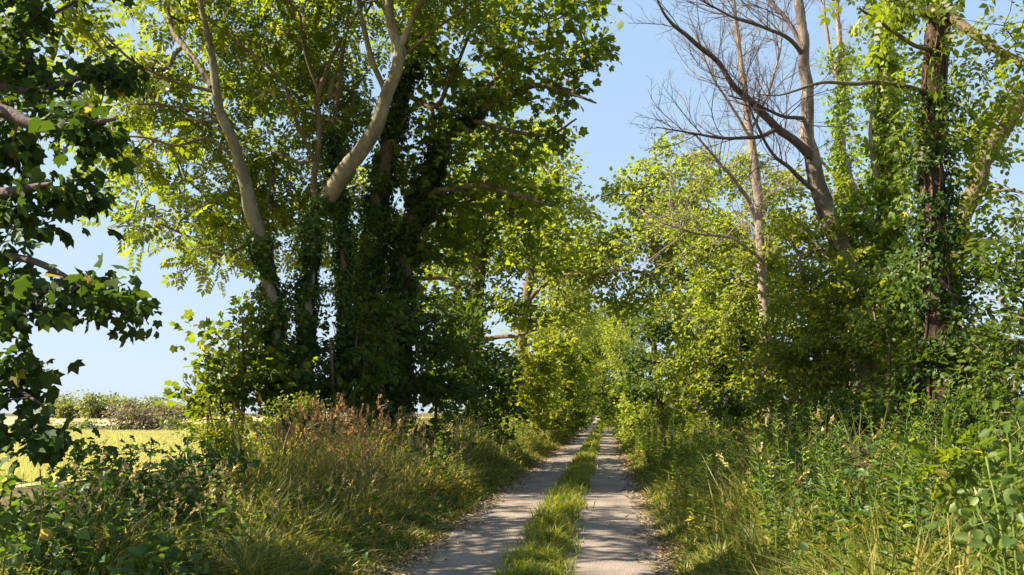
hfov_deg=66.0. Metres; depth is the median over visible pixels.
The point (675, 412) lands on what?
willowherb
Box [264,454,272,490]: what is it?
nettle
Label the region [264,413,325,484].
grass tuft
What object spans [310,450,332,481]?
grass tuft
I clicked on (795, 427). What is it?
willowherb
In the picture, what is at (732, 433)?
willowherb
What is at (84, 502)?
grass tuft
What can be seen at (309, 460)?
grass tuft
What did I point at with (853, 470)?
bramble bush
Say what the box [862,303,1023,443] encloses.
shrub
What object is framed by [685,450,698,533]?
willowherb
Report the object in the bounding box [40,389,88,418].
field tree
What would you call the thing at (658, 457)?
willowherb
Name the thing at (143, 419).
round bush
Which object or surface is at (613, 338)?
lane tree
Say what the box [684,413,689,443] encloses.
willowherb
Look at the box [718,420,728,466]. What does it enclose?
willowherb
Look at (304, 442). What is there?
grass tuft
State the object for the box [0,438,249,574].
bramble bush
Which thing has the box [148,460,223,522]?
grass tuft
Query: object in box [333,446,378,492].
grass tuft
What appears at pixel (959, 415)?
willowherb
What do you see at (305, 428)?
grass tuft
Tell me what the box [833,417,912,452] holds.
grass tuft
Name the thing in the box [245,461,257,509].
nettle
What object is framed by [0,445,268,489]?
field
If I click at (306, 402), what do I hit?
shrub
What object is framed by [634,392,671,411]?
hedge bush
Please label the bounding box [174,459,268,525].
grass tuft
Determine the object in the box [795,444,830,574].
willowherb
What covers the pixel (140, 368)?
sky
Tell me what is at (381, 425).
grass tuft
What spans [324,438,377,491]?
grass tuft
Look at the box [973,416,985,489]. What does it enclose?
willowherb
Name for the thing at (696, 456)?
willowherb
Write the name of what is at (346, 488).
grass tuft
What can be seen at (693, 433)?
grass tuft
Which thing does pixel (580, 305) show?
lane tree
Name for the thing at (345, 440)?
grass tuft
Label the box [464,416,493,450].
grass tuft
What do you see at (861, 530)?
verge grass
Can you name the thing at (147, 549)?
ground ivy
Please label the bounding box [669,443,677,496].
willowherb
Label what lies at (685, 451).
willowherb
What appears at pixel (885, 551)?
willowherb
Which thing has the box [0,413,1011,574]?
ground
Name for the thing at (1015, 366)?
shrub
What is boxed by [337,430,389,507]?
grass tuft
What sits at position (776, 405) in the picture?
willowherb
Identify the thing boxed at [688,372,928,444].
shrub
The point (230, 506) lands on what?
nettle
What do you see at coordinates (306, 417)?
grass tuft
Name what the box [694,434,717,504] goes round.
willowherb
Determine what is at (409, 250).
sycamore tree
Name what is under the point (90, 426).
round bush
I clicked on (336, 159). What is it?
ash tree
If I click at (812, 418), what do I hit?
willowherb
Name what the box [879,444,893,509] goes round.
willowherb
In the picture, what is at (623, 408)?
hedge bush
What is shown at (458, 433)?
grass tuft
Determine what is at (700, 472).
willowherb
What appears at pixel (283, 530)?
grass tuft
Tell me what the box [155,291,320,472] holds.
shrub
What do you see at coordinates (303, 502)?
grass tuft
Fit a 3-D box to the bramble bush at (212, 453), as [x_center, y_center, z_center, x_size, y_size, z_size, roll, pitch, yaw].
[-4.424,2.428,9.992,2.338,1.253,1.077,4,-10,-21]
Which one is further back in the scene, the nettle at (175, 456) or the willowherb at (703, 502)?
the nettle at (175, 456)
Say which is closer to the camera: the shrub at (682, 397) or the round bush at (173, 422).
the shrub at (682, 397)
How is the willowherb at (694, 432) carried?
on the ground at (15, 493)
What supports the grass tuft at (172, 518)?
on the ground at (15, 493)
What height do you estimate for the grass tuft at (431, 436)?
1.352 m
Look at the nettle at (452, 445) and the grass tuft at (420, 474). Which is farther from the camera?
the nettle at (452, 445)
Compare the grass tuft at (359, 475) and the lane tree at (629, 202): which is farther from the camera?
the lane tree at (629, 202)
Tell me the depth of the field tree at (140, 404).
224.04 m
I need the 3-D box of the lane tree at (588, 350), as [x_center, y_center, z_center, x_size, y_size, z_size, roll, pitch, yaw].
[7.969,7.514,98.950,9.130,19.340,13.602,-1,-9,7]
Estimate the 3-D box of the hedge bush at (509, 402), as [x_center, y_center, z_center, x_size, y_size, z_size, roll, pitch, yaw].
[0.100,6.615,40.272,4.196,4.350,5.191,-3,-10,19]
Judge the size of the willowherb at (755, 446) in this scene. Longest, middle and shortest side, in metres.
1.564 x 0.335 x 0.309 m
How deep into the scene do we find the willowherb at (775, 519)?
6.64 m
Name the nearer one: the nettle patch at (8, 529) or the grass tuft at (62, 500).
the nettle patch at (8, 529)
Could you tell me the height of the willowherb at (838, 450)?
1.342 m
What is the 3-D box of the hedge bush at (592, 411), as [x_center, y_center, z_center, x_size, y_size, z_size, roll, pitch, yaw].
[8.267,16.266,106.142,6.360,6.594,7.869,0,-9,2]
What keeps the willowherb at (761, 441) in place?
on the ground at (15, 493)
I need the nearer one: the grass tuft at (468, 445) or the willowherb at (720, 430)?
the willowherb at (720, 430)
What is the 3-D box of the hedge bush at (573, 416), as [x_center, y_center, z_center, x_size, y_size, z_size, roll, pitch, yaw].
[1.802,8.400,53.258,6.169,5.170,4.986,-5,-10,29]
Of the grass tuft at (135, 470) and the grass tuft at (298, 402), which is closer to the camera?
the grass tuft at (135, 470)
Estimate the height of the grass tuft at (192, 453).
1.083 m
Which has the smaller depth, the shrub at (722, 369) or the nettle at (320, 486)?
the nettle at (320, 486)
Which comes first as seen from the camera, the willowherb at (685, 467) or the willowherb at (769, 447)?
the willowherb at (769, 447)
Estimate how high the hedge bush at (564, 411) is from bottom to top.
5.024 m
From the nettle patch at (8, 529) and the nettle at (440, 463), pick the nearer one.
the nettle patch at (8, 529)
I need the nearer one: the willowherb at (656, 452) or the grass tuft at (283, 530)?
the grass tuft at (283, 530)
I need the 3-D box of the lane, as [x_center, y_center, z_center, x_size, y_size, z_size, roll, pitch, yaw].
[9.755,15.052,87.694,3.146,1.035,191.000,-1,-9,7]
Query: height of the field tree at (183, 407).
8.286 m
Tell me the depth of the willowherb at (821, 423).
12.34 m
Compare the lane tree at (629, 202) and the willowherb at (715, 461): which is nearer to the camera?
the willowherb at (715, 461)
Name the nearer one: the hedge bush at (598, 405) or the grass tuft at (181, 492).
the grass tuft at (181, 492)
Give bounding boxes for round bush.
[34,417,59,428]
[53,419,89,429]
[77,412,102,428]
[94,412,136,430]
[99,395,191,430]
[152,406,191,430]
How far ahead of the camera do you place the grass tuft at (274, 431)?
15.03 m
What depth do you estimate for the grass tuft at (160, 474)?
8.49 m
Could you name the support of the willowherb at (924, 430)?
on the ground at (15, 493)
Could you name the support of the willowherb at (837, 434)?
on the ground at (15, 493)
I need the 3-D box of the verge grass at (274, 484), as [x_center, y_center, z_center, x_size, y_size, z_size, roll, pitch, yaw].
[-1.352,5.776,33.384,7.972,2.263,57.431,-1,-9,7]
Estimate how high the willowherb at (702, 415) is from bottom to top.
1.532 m
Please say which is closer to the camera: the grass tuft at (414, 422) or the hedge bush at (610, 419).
the grass tuft at (414, 422)
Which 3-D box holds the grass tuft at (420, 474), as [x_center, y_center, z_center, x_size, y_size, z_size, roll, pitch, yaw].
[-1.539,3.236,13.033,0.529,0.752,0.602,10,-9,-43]
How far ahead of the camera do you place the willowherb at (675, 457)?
14.35 m
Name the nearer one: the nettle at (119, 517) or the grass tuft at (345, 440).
the nettle at (119, 517)
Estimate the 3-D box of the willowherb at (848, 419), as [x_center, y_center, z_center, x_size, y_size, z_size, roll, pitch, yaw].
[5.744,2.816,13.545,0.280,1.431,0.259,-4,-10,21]
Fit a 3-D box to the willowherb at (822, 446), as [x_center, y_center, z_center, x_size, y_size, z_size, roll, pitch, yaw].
[2.412,1.822,6.066,0.248,1.366,0.312,-4,-7,26]
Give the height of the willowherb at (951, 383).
1.741 m
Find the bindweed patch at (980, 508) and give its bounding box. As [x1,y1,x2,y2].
[923,400,1023,574]
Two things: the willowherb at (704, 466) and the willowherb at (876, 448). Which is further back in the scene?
the willowherb at (704, 466)
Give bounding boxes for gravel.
[398,441,670,573]
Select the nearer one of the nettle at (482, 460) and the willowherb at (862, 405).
the willowherb at (862, 405)
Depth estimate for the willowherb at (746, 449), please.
11.78 m
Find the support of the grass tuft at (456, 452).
on the ground at (15, 493)
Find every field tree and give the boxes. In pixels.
[33,395,72,417]
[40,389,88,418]
[66,385,120,418]
[94,390,128,417]
[99,396,130,417]
[113,396,153,418]
[139,395,179,407]
[153,398,197,418]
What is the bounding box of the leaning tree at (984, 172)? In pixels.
[913,9,1023,332]
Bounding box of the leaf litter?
[350,434,696,574]
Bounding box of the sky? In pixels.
[0,0,1023,412]
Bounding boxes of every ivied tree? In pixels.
[755,0,1023,465]
[801,0,966,459]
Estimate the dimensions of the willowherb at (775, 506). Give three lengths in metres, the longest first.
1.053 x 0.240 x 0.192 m
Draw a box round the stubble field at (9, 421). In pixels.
[4,417,431,425]
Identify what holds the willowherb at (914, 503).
on the ground at (15, 493)
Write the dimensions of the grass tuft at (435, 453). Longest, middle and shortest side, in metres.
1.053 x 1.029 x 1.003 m
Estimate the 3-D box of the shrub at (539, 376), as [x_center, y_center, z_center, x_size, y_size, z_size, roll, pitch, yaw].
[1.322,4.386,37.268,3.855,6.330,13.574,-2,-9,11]
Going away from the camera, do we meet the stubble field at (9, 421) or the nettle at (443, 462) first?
the nettle at (443, 462)
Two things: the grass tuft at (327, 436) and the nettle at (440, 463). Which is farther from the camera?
the nettle at (440, 463)
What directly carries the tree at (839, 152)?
on the ground at (15, 493)
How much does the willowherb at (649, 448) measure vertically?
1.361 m
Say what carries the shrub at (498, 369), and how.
on the ground at (15, 493)
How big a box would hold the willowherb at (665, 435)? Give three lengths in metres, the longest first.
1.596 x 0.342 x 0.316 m
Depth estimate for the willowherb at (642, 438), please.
23.74 m
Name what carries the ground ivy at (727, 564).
on the ground at (15, 493)
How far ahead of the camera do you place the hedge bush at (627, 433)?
37.34 m
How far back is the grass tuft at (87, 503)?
7.78 m
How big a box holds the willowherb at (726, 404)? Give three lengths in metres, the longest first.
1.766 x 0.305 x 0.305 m
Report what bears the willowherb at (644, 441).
on the ground at (15, 493)
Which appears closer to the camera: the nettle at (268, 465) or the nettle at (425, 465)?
the nettle at (268, 465)
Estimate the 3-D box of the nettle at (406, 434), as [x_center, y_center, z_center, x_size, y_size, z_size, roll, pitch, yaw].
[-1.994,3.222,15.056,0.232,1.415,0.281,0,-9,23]
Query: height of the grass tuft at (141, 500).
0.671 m
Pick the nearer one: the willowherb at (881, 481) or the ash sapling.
the ash sapling
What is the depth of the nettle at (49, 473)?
7.72 m
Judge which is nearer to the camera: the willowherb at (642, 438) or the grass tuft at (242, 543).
the grass tuft at (242, 543)
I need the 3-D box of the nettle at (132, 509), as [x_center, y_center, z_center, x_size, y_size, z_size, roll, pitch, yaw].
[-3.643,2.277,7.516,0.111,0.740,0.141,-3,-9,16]
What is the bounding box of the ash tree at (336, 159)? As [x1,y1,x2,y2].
[0,0,518,454]
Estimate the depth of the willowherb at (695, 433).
16.15 m
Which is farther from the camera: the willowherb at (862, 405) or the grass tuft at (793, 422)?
the grass tuft at (793, 422)
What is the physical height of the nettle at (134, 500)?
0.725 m
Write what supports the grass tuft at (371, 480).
on the ground at (15, 493)
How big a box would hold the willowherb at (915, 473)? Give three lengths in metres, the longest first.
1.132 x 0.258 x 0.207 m
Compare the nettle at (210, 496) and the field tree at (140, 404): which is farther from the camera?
the field tree at (140, 404)
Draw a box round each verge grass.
[0,391,571,574]
[621,395,1023,574]
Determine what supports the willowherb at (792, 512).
on the ground at (15, 493)
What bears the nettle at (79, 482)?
on the ground at (15, 493)
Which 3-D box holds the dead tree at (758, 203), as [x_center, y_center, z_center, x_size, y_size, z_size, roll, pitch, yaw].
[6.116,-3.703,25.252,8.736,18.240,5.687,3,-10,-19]
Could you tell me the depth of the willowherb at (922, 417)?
8.03 m
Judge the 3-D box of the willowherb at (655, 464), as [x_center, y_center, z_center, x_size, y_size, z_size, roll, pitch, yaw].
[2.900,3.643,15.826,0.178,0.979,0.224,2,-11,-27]
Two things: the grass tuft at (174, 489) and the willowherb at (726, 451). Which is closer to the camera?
the grass tuft at (174, 489)
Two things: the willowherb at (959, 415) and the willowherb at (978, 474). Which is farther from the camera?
the willowherb at (959, 415)
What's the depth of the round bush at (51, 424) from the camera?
64.37 m
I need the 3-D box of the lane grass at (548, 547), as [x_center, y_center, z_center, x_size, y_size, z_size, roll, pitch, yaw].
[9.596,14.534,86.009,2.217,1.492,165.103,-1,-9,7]
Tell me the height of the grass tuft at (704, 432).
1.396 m
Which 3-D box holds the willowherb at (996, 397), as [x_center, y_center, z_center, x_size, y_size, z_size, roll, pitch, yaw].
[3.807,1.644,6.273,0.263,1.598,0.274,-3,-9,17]
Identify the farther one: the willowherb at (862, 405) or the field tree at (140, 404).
the field tree at (140, 404)
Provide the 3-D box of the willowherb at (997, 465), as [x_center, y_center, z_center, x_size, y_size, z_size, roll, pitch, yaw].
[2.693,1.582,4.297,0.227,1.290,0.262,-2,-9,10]
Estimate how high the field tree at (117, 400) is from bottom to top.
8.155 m
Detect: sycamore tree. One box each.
[0,0,179,475]
[331,0,623,434]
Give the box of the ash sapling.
[904,413,1000,574]
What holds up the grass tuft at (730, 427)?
on the ground at (15, 493)
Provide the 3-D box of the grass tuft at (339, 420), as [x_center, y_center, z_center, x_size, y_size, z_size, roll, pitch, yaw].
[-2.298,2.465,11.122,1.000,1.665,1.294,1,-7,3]
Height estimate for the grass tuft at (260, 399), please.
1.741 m
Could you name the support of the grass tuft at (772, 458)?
on the ground at (15, 493)
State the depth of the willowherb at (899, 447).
5.77 m
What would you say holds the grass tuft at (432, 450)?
on the ground at (15, 493)
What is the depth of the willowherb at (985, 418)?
5.53 m
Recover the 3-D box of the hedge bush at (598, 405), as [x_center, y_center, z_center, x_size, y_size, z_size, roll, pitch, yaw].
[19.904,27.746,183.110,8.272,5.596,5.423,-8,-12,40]
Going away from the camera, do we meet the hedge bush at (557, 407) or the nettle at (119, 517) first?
the nettle at (119, 517)
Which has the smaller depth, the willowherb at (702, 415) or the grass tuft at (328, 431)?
the grass tuft at (328, 431)
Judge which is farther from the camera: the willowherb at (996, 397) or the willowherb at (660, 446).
the willowherb at (660, 446)
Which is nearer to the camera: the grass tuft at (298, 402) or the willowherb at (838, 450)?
the willowherb at (838, 450)
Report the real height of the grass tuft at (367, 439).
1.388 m
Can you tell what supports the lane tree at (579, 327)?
on the ground at (15, 493)
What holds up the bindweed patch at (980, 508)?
on the ground at (15, 493)
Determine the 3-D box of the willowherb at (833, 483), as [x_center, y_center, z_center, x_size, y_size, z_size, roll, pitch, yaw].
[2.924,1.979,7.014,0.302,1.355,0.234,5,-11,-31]
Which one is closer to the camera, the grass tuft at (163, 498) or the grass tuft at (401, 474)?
the grass tuft at (163, 498)
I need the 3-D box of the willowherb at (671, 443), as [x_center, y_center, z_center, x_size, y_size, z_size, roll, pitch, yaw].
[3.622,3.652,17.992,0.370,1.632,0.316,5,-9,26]
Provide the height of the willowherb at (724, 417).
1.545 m
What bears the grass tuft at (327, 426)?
on the ground at (15, 493)
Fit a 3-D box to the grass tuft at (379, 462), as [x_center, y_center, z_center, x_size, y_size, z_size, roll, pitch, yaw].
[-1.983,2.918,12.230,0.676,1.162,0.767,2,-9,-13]
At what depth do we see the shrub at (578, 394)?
56.37 m
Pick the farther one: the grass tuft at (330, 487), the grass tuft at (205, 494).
the grass tuft at (330, 487)
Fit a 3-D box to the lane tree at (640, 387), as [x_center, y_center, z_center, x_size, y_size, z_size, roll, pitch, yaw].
[6.305,3.712,36.541,3.230,7.355,6.087,-1,-9,7]
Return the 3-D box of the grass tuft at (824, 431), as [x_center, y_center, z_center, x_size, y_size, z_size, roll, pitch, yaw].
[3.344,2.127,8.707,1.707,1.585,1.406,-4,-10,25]
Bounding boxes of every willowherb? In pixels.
[632,413,646,459]
[638,418,646,459]
[639,418,651,464]
[644,430,650,462]
[646,423,652,475]
[650,420,657,472]
[651,445,660,483]
[652,415,662,457]
[652,426,663,478]
[652,430,664,484]
[656,422,665,472]
[661,413,668,457]
[661,436,665,467]
[662,413,682,472]
[664,404,677,467]
[669,404,679,473]
[669,425,685,493]
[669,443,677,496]
[671,431,678,492]
[672,406,691,489]
[678,432,702,515]
[679,444,690,507]
[680,416,690,468]
[680,431,689,470]
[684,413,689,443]
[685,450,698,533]
[687,443,701,531]
[689,400,701,480]
[691,423,708,498]
[692,412,701,465]
[693,433,701,476]
[693,454,711,545]
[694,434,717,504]
[700,414,719,468]
[700,441,713,498]
[703,432,719,513]
[706,420,725,515]
[715,442,726,492]
[716,420,737,503]
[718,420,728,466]
[721,428,732,471]
[722,398,741,487]
[722,411,735,464]
[728,415,737,464]
[734,458,755,548]
[737,417,748,453]
[738,435,746,480]
[741,431,753,477]
[745,413,781,559]
[747,413,755,444]
[752,432,769,522]
[759,462,792,566]
[762,440,786,527]
[764,399,783,493]
[766,472,790,569]
[769,413,794,510]
[778,404,797,504]
[781,470,801,574]
[792,418,800,448]
[795,403,814,448]
[795,404,808,453]
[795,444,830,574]
[796,433,829,516]
[804,406,835,529]
[806,399,823,440]
[808,414,824,481]
[808,446,852,574]
[811,435,842,569]
[812,409,824,464]
[822,433,854,543]
[827,419,834,465]
[831,420,852,524]
[833,425,847,496]
[843,410,850,445]
[854,415,899,560]
[860,401,890,478]
[873,421,919,574]
[875,447,889,484]
[877,383,920,574]
[879,427,923,566]
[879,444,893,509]
[892,416,921,543]
[897,437,938,574]
[898,427,919,512]
[906,462,928,528]
[911,394,930,512]
[912,418,930,463]
[918,471,949,573]
[919,424,949,502]
[921,381,959,546]
[923,408,934,462]
[931,385,964,493]
[931,426,949,503]
[932,404,948,458]
[943,402,965,500]
[957,428,979,507]
[968,427,984,538]
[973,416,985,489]
[977,400,1023,553]
[979,393,1004,521]
[982,458,1021,574]
[993,493,1013,574]
[998,417,1023,560]
[1003,410,1023,489]
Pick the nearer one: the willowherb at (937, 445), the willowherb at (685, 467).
the willowherb at (937, 445)
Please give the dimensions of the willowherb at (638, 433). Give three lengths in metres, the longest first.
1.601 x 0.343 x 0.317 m
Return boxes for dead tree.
[603,0,817,426]
[622,0,891,456]
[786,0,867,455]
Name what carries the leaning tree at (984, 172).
on the ground at (15, 493)
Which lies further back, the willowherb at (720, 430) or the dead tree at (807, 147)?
the dead tree at (807, 147)
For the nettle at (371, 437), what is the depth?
13.51 m
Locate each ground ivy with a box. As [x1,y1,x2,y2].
[0,441,541,574]
[635,440,1023,574]
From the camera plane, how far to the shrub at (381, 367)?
16.85 m
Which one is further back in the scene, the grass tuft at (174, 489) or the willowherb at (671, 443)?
the willowherb at (671, 443)
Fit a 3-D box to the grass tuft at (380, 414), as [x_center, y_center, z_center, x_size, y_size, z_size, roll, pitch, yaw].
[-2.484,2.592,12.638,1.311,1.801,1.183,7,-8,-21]
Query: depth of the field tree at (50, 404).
239.13 m
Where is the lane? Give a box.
[398,416,671,574]
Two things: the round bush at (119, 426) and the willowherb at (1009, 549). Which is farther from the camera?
the round bush at (119, 426)
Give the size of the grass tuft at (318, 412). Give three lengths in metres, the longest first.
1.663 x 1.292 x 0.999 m
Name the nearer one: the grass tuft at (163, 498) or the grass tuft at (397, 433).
the grass tuft at (163, 498)
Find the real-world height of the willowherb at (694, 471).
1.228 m
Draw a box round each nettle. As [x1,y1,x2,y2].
[45,466,56,514]
[73,462,85,518]
[114,489,124,526]
[114,500,123,529]
[123,487,134,528]
[127,481,137,532]
[163,450,176,506]
[202,478,216,548]
[222,472,230,520]
[222,480,240,554]
[226,487,237,539]
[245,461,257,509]
[253,499,260,529]
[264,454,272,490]
[317,476,322,513]
[365,420,374,463]
[400,419,412,465]
[421,450,428,490]
[433,433,443,493]
[436,437,447,491]
[438,430,449,501]
[449,430,455,462]
[480,441,485,466]
[486,422,491,445]
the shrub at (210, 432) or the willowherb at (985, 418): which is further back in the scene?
the shrub at (210, 432)
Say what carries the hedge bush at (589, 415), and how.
on the ground at (15, 493)
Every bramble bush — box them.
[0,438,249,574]
[66,433,261,505]
[704,423,1001,561]
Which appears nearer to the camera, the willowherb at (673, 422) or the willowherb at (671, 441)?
the willowherb at (673, 422)
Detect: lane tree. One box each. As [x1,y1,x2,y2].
[414,117,580,426]
[487,111,651,377]
[515,190,621,371]
[545,278,606,410]
[569,127,737,407]
[571,297,648,396]
[590,311,650,401]
[613,291,679,431]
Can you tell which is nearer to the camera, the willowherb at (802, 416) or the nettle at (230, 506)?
the nettle at (230, 506)
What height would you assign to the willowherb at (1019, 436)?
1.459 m
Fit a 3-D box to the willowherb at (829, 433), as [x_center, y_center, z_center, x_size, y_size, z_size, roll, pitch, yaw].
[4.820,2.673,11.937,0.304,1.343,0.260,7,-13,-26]
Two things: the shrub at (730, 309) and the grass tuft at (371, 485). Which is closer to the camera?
the grass tuft at (371, 485)
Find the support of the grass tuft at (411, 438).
on the ground at (15, 493)
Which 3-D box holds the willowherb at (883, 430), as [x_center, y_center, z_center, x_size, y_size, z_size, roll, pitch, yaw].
[2.882,1.729,5.768,0.249,1.394,0.271,0,-9,3]
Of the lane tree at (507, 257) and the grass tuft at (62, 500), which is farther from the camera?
the lane tree at (507, 257)
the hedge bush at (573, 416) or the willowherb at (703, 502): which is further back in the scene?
the hedge bush at (573, 416)
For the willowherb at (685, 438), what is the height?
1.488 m
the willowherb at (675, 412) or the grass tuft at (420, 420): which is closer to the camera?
the willowherb at (675, 412)
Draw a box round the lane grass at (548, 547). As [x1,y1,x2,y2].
[483,418,604,574]
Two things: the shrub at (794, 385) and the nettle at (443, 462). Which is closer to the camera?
the nettle at (443, 462)
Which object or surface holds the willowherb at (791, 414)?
on the ground at (15, 493)
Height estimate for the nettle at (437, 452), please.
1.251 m
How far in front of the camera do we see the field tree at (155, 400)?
233.10 m
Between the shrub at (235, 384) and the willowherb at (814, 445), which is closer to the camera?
the willowherb at (814, 445)
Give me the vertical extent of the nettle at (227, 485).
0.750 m
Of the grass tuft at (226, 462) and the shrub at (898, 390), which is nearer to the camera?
the grass tuft at (226, 462)
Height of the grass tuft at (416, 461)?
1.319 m
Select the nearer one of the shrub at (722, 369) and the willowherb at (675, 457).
the willowherb at (675, 457)
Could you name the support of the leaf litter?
on the ground at (15, 493)
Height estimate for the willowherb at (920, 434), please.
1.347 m
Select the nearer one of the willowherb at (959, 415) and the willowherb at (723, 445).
the willowherb at (959, 415)
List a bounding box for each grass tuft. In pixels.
[0,483,96,554]
[26,480,112,553]
[27,491,146,549]
[50,457,193,574]
[55,441,143,543]
[68,486,108,536]
[82,461,165,523]
[117,474,210,531]
[131,491,184,527]
[139,447,240,542]
[141,493,198,547]
[143,468,199,521]
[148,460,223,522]
[157,482,186,518]
[168,491,243,559]
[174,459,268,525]
[175,473,235,518]
[195,489,279,548]
[207,483,263,538]
[215,529,277,574]
[221,501,328,565]
[234,392,319,472]
[252,412,322,504]
[259,391,348,470]
[261,416,288,449]
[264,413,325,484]
[268,421,344,494]
[270,486,335,536]
[275,442,344,489]
[278,481,335,508]
[280,393,383,482]
[281,393,353,495]
[281,479,323,511]
[287,431,313,462]
[295,413,324,453]
[297,469,351,517]
[299,477,376,515]
[300,398,367,495]
[309,403,388,496]
[310,412,352,477]
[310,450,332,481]
[312,396,356,489]
[319,394,401,485]
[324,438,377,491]
[325,409,389,502]
[327,459,378,499]
[332,418,384,486]
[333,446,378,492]
[334,431,366,494]
[337,405,421,515]
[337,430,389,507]
[338,404,405,506]
[339,420,394,479]
[345,463,402,505]
[347,469,403,525]
[354,433,376,459]
[357,418,385,460]
[359,454,397,510]
[362,450,406,475]
[364,440,393,496]
[382,446,413,504]
[390,430,433,512]
[394,408,421,435]
[397,413,424,463]
[400,426,421,452]
[405,435,449,459]
[409,461,437,489]
[413,420,444,460]
[419,439,464,467]
[438,416,470,477]
[445,439,469,463]
[446,445,481,474]
[452,406,481,455]
[454,423,485,477]
[459,420,481,449]
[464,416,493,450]
[666,418,750,453]
[667,429,726,485]
[671,423,716,461]
[698,417,749,444]
[716,442,810,546]
[741,408,896,522]
[754,406,836,449]
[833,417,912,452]
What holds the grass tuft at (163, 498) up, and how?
on the ground at (15, 493)
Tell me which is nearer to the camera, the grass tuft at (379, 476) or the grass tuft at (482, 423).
the grass tuft at (379, 476)
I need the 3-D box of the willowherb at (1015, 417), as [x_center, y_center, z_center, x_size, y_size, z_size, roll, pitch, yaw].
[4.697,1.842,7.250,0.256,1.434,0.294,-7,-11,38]
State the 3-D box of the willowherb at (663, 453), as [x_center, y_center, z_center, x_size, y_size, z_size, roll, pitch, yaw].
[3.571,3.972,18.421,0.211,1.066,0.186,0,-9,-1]
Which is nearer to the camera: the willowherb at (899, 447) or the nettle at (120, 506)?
the willowherb at (899, 447)
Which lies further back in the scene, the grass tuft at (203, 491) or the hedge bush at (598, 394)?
the hedge bush at (598, 394)
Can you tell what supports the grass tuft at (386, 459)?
on the ground at (15, 493)
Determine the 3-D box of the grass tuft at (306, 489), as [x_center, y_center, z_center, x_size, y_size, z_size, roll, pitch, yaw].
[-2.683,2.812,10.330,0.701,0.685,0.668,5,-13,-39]
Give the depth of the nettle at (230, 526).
7.30 m
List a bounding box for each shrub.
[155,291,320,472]
[169,389,288,479]
[226,290,439,454]
[256,390,335,463]
[380,267,495,451]
[425,265,535,446]
[497,323,586,439]
[543,338,600,434]
[629,329,799,447]
[639,145,826,431]
[658,239,806,419]
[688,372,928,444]
[727,166,921,451]
[732,252,875,419]
[824,210,1023,470]
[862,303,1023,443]
[948,195,1023,473]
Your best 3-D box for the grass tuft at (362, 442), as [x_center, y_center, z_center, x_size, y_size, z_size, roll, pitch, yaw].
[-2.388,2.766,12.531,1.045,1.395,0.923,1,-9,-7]
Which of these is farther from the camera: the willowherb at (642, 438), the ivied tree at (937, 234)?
the willowherb at (642, 438)
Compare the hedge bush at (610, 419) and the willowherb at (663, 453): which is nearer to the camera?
the willowherb at (663, 453)
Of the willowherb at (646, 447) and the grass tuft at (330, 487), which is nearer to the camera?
the grass tuft at (330, 487)
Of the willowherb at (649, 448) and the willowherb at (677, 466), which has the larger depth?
the willowherb at (649, 448)
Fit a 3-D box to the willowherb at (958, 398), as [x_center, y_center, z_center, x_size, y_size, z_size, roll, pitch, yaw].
[3.940,1.724,7.057,0.392,1.691,0.276,-3,-9,17]
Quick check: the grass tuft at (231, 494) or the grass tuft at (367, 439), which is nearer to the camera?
the grass tuft at (231, 494)
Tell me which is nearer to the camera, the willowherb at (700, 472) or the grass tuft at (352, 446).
the grass tuft at (352, 446)
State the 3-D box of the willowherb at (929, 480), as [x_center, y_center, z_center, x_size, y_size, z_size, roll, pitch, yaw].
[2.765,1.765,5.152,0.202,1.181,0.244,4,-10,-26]
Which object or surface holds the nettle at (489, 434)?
on the ground at (15, 493)
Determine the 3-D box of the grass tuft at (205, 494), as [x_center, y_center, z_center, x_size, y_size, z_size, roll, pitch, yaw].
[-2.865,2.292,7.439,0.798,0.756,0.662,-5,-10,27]
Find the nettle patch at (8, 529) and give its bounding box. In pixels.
[0,464,89,574]
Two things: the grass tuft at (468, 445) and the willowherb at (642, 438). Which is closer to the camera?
the grass tuft at (468, 445)
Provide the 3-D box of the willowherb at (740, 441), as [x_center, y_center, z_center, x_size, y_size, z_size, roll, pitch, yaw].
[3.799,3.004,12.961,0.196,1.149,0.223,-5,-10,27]
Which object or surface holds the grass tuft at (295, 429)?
on the ground at (15, 493)
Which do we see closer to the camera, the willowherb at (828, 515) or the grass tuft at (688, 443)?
the willowherb at (828, 515)
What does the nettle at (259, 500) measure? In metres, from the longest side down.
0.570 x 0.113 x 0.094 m
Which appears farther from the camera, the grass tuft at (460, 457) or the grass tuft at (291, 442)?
the grass tuft at (460, 457)
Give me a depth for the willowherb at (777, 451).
8.99 m
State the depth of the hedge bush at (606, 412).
70.89 m
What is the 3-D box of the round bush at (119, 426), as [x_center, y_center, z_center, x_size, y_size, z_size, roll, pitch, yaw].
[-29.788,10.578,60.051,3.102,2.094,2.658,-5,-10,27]
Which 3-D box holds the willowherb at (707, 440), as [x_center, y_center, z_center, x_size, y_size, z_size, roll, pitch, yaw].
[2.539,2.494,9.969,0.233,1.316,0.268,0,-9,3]
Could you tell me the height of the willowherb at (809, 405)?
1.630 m
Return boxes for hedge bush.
[482,374,571,439]
[490,377,556,438]
[547,384,574,437]
[548,387,581,436]
[584,406,592,425]
[586,387,604,414]
[588,400,597,420]
[591,396,606,415]
[594,373,639,430]
[603,391,622,430]
[605,385,652,435]
[609,396,686,444]
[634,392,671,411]
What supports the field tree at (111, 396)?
on the stubble field at (9, 421)
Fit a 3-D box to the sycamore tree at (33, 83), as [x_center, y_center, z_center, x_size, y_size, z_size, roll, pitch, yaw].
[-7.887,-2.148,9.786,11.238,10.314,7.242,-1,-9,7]
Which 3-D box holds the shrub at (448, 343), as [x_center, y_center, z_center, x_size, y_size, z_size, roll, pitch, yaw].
[-2.150,2.137,21.951,3.950,5.756,6.814,-1,-9,7]

